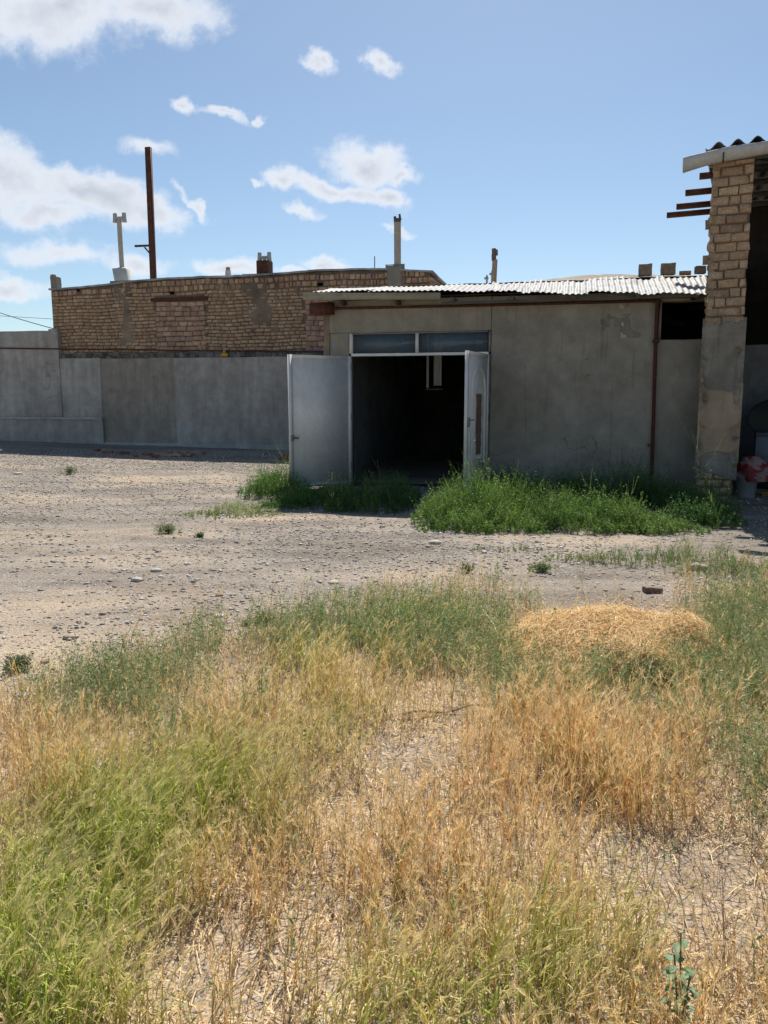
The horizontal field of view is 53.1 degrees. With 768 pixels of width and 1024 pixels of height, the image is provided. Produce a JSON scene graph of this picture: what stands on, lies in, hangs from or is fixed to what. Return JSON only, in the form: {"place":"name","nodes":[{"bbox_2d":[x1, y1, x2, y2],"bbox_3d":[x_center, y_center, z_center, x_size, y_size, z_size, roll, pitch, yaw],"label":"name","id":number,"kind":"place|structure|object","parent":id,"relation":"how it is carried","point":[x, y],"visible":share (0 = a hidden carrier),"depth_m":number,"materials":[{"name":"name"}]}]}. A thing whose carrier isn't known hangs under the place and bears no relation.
{"place":"outdoors","nodes":[
{"label":"outdoors","id":0,"kind":"place"},
{"bbox_2d":[0,441,767,1023],"bbox_3d":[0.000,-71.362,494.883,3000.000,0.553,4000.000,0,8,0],"label":"ground","id":1,"kind":"structure","parent":0,"point":[420,467],"depth_m":5.06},
{"bbox_2d":[1,651,33,675],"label":"weed tuft","id":2,"kind":"object","parent":1,"relation":"on","point":[17,660],"visible":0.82,"depth_m":4.29,"materials":[{"name":"green plant"}]},
{"bbox_2d":[63,633,78,639],"bbox_3d":[-1.990,0.793,4.888,0.098,0.042,0.078,0,8,0],"label":"stone","id":3,"kind":"object","parent":1,"relation":"on","point":[69,635],"visible":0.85,"depth_m":4.87,"materials":[{"name":"beige stone"}]},
{"bbox_2d":[59,464,83,474],"bbox_3d":[-5.883,-0.811,14.489,0.425,0.214,0.339,0,8,0],"label":"weed tuft","id":4,"kind":"object","parent":1,"relation":"on","point":[70,470],"visible":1,"depth_m":14.46,"materials":[{"name":"green plant"}]},
{"bbox_2d":[115,451,129,454],"bbox_3d":[-6.254,-1.411,18.382,0.174,0.078,0.330,2,9,15],"label":"brick fragment","id":5,"kind":"object","parent":1,"relation":"on","point":[122,452],"visible":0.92,"depth_m":18.30,"materials":[{"name":"red brick"}]},
{"bbox_2d":[131,577,142,581],"bbox_3d":[-2.055,0.562,6.402,0.096,0.045,0.079,0,8,0],"label":"stone","id":6,"kind":"object","parent":1,"relation":"on","point":[136,579],"visible":0.99,"depth_m":6.37,"materials":[{"name":"white stone"}]},
{"bbox_2d":[150,568,161,571],"bbox_3d":[-2.010,0.514,6.785,0.109,0.042,0.078,0,8,0],"label":"stone","id":7,"kind":"object","parent":1,"relation":"on","point":[155,570],"visible":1,"depth_m":6.76,"materials":[{"name":"white stone"}]},
{"bbox_2d":[0,329,323,449],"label":"boundary wall","id":8,"kind":"structure","parent":1,"relation":"on","point":[238,400],"depth_m":20.65,"materials":[{"name":"paint"}]},
{"bbox_2d":[1,313,52,328],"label":"cable","id":9,"kind":"object","parent":8,"relation":"attached to","point":[28,321],"visible":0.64,"depth_m":23.00,"materials":[{"name":"black rubber"}]},
{"bbox_2d":[0,348,323,355],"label":"gas pipe","id":10,"kind":"object","parent":8,"relation":"attached to","point":[224,353],"visible":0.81,"depth_m":20.21,"materials":[{"name":"metal"}]},
{"bbox_2d":[152,521,182,534],"bbox_3d":[-2.447,0.177,8.678,0.360,0.150,0.281,-3,9,-22],"label":"weed tuft","id":11,"kind":"object","parent":1,"relation":"on","point":[164,528],"visible":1,"depth_m":8.66,"materials":[{"name":"green plant"}]},
{"bbox_2d":[155,451,205,456],"bbox_3d":[-4.873,-1.396,18.364,1.074,0.084,1.178,2,9,13],"label":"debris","id":12,"kind":"object","parent":1,"relation":"on","point":[172,453],"visible":0.98,"depth_m":18.12,"materials":[{"name":"concrete"}]},
{"bbox_2d":[193,531,203,536],"bbox_3d":[-2.017,0.246,8.407,0.114,0.071,0.140,3,9,21],"label":"weed tuft","id":13,"kind":"object","parent":1,"relation":"on","point":[200,534],"visible":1,"depth_m":8.40,"materials":[{"name":"green plant"}]},
{"bbox_2d":[169,495,285,518],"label":"pale weeds","id":14,"kind":"object","parent":1,"relation":"on","point":[232,509],"visible":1,"depth_m":10.02,"materials":[{"name":"green plant"}]},
{"bbox_2d":[48,264,445,353],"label":"brick building","id":15,"kind":"structure","parent":1,"relation":"on","point":[266,311],"depth_m":19.97,"materials":[{"name":"brick"}]},
{"bbox_2d":[50,274,61,287],"bbox_3d":[-9.001,-6.286,21.083,0.227,0.436,0.202,2,9,13],"label":"chimney stub","id":16,"kind":"object","parent":15,"relation":"on","point":[55,281],"visible":0.9,"depth_m":21.01,"materials":[{"name":"grey paint"}]},
{"bbox_2d":[112,212,131,280],"bbox_3d":[-7.631,-7.476,22.342,0.444,2.306,0.400,2,9,13],"label":"chimney","id":17,"kind":"object","parent":15,"relation":"on","point":[121,273],"visible":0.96,"depth_m":22.24,"materials":[{"name":"grey metal"}]},
{"bbox_2d":[134,147,156,278],"bbox_3d":[-8.043,-9.427,25.794,0.740,5.262,0.122,2,9,13],"label":"steel post","id":18,"kind":"object","parent":15,"relation":"on","point":[151,245],"visible":0.77,"depth_m":25.61,"materials":[{"name":"metal"}]},
{"bbox_2d":[225,267,230,275],"bbox_3d":[-4.057,-6.208,20.019,0.170,0.310,0.170,2,9,13],"label":"chimney stub","id":19,"kind":"object","parent":15,"relation":"on","point":[227,271],"visible":0.74,"depth_m":19.96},
{"bbox_2d":[256,252,272,273],"bbox_3d":[-3.068,-6.320,19.763,0.396,0.673,0.323,2,9,13],"label":"chimney","id":20,"kind":"object","parent":15,"relation":"on","point":[264,265],"visible":0.87,"depth_m":19.64,"materials":[{"name":"brick"}]},
{"bbox_2d":[394,214,401,263],"bbox_3d":[0.332,-6.423,18.798,0.194,1.651,0.176,2,9,13],"label":"chimney","id":21,"kind":"object","parent":15,"relation":"on","point":[397,240],"visible":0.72,"depth_m":18.70,"materials":[{"name":"grey metal"}]},
{"bbox_2d":[241,618,255,625],"bbox_3d":[-0.903,0.740,5.175,0.114,0.063,0.118,8,11,43],"label":"weed tuft","id":22,"kind":"object","parent":1,"relation":"on","point":[246,621],"visible":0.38,"depth_m":5.16,"materials":[{"name":"green plant"}]},
{"bbox_2d":[251,668,269,698],"bbox_3d":[-0.604,0.860,3.762,0.088,0.200,0.078,4,9,25],"label":"leafy weed","id":23,"kind":"object","parent":1,"relation":"on","point":[264,689],"visible":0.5,"depth_m":3.76,"materials":[{"name":"green plant"}]},
{"bbox_2d":[253,609,283,624],"bbox_3d":[-0.792,0.711,5.241,0.182,0.098,0.182,4,9,26],"label":"weed tuft","id":24,"kind":"object","parent":1,"relation":"on","point":[266,619],"visible":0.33,"depth_m":5.22,"materials":[{"name":"green plant"}]},
{"bbox_2d":[237,438,329,509],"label":"green weeds","id":25,"kind":"object","parent":1,"relation":"on","point":[273,484],"visible":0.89,"depth_m":11.41,"materials":[{"name":"green plant"}]},
{"bbox_2d":[308,458,421,515],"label":"green weeds","id":26,"kind":"object","parent":1,"relation":"on","point":[394,495],"visible":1,"depth_m":10.47,"materials":[{"name":"green plant"}]},
{"bbox_2d":[0,540,767,1023],"bbox_3d":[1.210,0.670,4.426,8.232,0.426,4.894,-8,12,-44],"label":"meadow grass","id":27,"kind":"structure","parent":1,"relation":"on","point":[166,806],"depth_m":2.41,"materials":[{"name":"plant"}]},
{"bbox_2d":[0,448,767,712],"bbox_3d":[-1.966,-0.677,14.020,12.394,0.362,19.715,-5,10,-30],"label":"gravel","id":28,"kind":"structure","parent":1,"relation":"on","point":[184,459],"depth_m":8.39,"materials":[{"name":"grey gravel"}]},
{"bbox_2d":[0,549,767,1023],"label":"dead twigs","id":29,"kind":"object","parent":1,"relation":"on","point":[492,851],"visible":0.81,"depth_m":2.37,"materials":[{"name":"brown plant"}]},
{"bbox_2d":[0,626,767,1022],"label":"soil clods","id":30,"kind":"object","parent":1,"relation":"on","point":[398,838],"visible":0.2,"depth_m":2.52,"materials":[{"name":"soil"}]},
{"bbox_2d":[2,539,767,1023],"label":"meadow herbs","id":31,"kind":"object","parent":1,"relation":"on","point":[722,607],"visible":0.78,"depth_m":4.04,"materials":[{"name":"green plant"}]},
{"bbox_2d":[428,540,441,544],"bbox_3d":[0.535,0.323,8.063,0.127,0.063,0.112,-3,9,-22],"label":"stone","id":32,"kind":"object","parent":1,"relation":"on","point":[435,542],"visible":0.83,"depth_m":8.02,"materials":[{"name":"white stone"}]},
{"bbox_2d":[405,704,482,714],"bbox_3d":[0.285,0.951,3.686,0.407,0.035,0.015,-2,9,-13],"label":"stick","id":33,"kind":"object","parent":1,"relation":"on","point":[424,710],"visible":0.57,"depth_m":3.67,"materials":[{"name":"brown wood"}]},
{"bbox_2d":[456,562,474,572],"bbox_3d":[0.721,0.483,6.700,0.184,0.103,0.134,5,10,31],"label":"weed tuft","id":34,"kind":"object","parent":1,"relation":"on","point":[465,565],"visible":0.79,"depth_m":6.68,"materials":[{"name":"green plant"}]},
{"bbox_2d":[287,274,744,493],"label":"shed","id":35,"kind":"structure","parent":1,"relation":"on","point":[544,374],"depth_m":12.00,"materials":[{"name":"grey paint"}]},
{"bbox_2d":[287,354,351,487],"bbox_3d":[-1.006,-1.460,12.390,1.120,2.090,0.082,-5,10,-31],"label":"door","id":36,"kind":"structure","parent":35,"relation":"in","point":[319,386],"depth_m":12.38,"materials":[{"name":"white paint"}]},
{"bbox_2d":[349,333,353,353],"bbox_3d":[-0.526,-2.749,12.565,0.050,0.319,0.110,2,9,13],"label":"window side","id":37,"kind":"structure","parent":35,"relation":"in","point":[351,337],"depth_m":12.52,"materials":[{"name":"white paint"}]},
{"bbox_2d":[353,334,414,353],"bbox_3d":[0.003,-2.720,12.437,1.040,0.300,0.006,2,9,13],"label":"transom window","id":38,"kind":"structure","parent":35,"relation":"in","point":[408,340],"depth_m":12.37,"materials":[{"name":"blue glass"}]},
{"bbox_2d":[425,333,442,389],"bbox_3d":[0.895,-2.944,13.584,0.320,1.560,0.070,2,9,13],"label":"hanging casement","id":39,"kind":"object","parent":35,"relation":"hanging from","point":[437,361],"visible":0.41,"depth_m":13.61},
{"bbox_2d":[419,332,487,352],"bbox_3d":[1.094,-2.682,12.177,1.095,0.300,0.006,2,9,13],"label":"transom window","id":40,"kind":"structure","parent":35,"relation":"in","point":[481,345],"depth_m":12.10,"materials":[{"name":"blue glass"}]},
{"bbox_2d":[463,350,489,491],"bbox_3d":[1.442,-1.352,11.655,0.122,2.090,1.120,4,9,23],"label":"door","id":41,"kind":"structure","parent":35,"relation":"in","point":[476,394],"depth_m":11.53,"materials":[{"name":"white paint"}]},
{"bbox_2d":[484,271,491,282],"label":"vent pipes","id":42,"kind":"object","parent":35,"relation":"on","point":[486,278],"visible":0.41,"depth_m":15.16,"materials":[{"name":"grey metal"}]},
{"bbox_2d":[488,331,491,351],"bbox_3d":[1.662,-2.672,12.056,0.035,0.315,0.090,2,9,13],"label":"window side","id":43,"kind":"structure","parent":35,"relation":"in","point":[490,332],"depth_m":12.02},
{"bbox_2d":[491,248,497,282],"bbox_3d":[2.117,-4.513,14.756,0.114,1.044,0.112,2,9,13],"label":"chimney","id":44,"kind":"object","parent":35,"relation":"on","point":[494,264],"visible":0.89,"depth_m":14.69,"materials":[{"name":"metal"}]},
{"bbox_2d":[638,263,651,275],"bbox_3d":[4.108,-3.805,12.092,0.206,0.178,0.109,2,9,16],"label":"brick","id":45,"kind":"object","parent":35,"relation":"on","point":[644,269],"visible":1,"depth_m":12.05,"materials":[{"name":"brick"}]},
{"bbox_2d":[660,263,675,275],"bbox_3d":[4.439,-3.794,12.013,0.215,0.178,0.108,1,8,9],"label":"brick","id":46,"kind":"object","parent":35,"relation":"on","point":[667,268],"visible":1,"depth_m":11.97,"materials":[{"name":"brick"}]},
{"bbox_2d":[679,271,690,274],"bbox_3d":[4.703,-3.732,12.009,0.177,0.059,0.108,3,9,21],"label":"brick","id":47,"kind":"object","parent":35,"relation":"on","point":[684,272],"visible":0.98,"depth_m":11.97,"materials":[{"name":"brown brick"}]},
{"bbox_2d":[694,266,705,273],"bbox_3d":[4.896,-3.748,11.909,0.157,0.118,0.109,1,8,7],"label":"brick","id":48,"kind":"object","parent":35,"relation":"on","point":[699,269],"visible":1,"depth_m":11.86,"materials":[{"name":"brown brick"}]},
{"bbox_2d":[526,559,557,572],"bbox_3d":[1.391,0.475,6.723,0.300,0.118,0.228,0,8,0],"label":"weed tuft","id":49,"kind":"object","parent":1,"relation":"on","point":[542,566],"visible":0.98,"depth_m":6.71,"materials":[{"name":"green plant"}]},
{"bbox_2d":[409,405,748,536],"bbox_3d":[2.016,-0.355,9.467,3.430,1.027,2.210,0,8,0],"label":"green weeds","id":50,"kind":"object","parent":1,"relation":"on","point":[484,511],"visible":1,"depth_m":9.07,"materials":[{"name":"green plant"}]},
{"bbox_2d":[423,594,750,698],"bbox_3d":[1.208,0.677,4.664,2.038,0.323,1.860,0,8,0],"label":"straw heap","id":51,"kind":"object","parent":1,"relation":"on","point":[593,619],"visible":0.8,"depth_m":4.47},
{"bbox_2d":[471,531,766,579],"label":"pale weeds","id":52,"kind":"object","parent":1,"relation":"on","point":[669,557],"visible":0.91,"depth_m":7.09,"materials":[{"name":"green plant"}]},
{"bbox_2d":[642,586,662,592],"bbox_3d":[2.101,0.610,6.022,0.138,0.054,0.079,2,8,-7],"label":"broken brick","id":53,"kind":"object","parent":1,"relation":"on","point":[646,589],"visible":0.91,"depth_m":5.99,"materials":[{"name":"brown brick"}]},
{"bbox_2d":[661,932,703,1023],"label":"leafy weed","id":54,"kind":"object","parent":1,"relation":"on","point":[689,973],"visible":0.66,"depth_m":1.82,"materials":[{"name":"green plant"}]},
{"bbox_2d":[691,563,707,570],"bbox_3d":[2.792,0.491,6.839,0.186,0.079,0.143,0,8,0],"label":"stone","id":55,"kind":"object","parent":1,"relation":"on","point":[697,564],"visible":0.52,"depth_m":6.78,"materials":[{"name":"beige stone"}]},
{"bbox_2d":[667,136,767,500],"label":"barn","id":56,"kind":"structure","parent":1,"relation":"on","point":[733,386],"depth_m":10.78,"materials":[{"name":"brick"}]},
{"bbox_2d":[733,475,757,497],"bbox_3d":[5.356,-0.355,11.406,0.380,0.390,0.380,4,9,23],"label":"bucket","id":57,"kind":"object","parent":56,"relation":"on","point":[746,489],"visible":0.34,"depth_m":11.29,"materials":[{"name":"grey metal"}]},
{"bbox_2d":[736,455,767,481],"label":"cloth bundle","id":58,"kind":"object","parent":57,"relation":"on","point":[751,468],"visible":0.96,"depth_m":11.20,"materials":[{"name":"red fabric"}]},
{"bbox_2d":[754,432,767,488],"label":"white cabinet","id":59,"kind":"object","parent":56,"relation":"on","point":[761,446],"visible":0.53,"depth_m":12.11,"materials":[{"name":"white metal"}]},
{"bbox_2d":[747,400,767,431],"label":"round tray","id":60,"kind":"object","parent":59,"relation":"on","point":[757,417],"visible":0.86,"depth_m":12.62,"materials":[{"name":"black metal"}]},
{"bbox_2d":[762,490,767,495],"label":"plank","id":61,"kind":"object","parent":56,"relation":"on","point":[764,492],"visible":0.54,"depth_m":11.45,"materials":[{"name":"wood"}]},
{"bbox_2d":[0,0,767,330],"label":"sky","id":62,"kind":"structure","parent":0,"point":[553,136],"materials":[{"name":"blue"}]}
]}

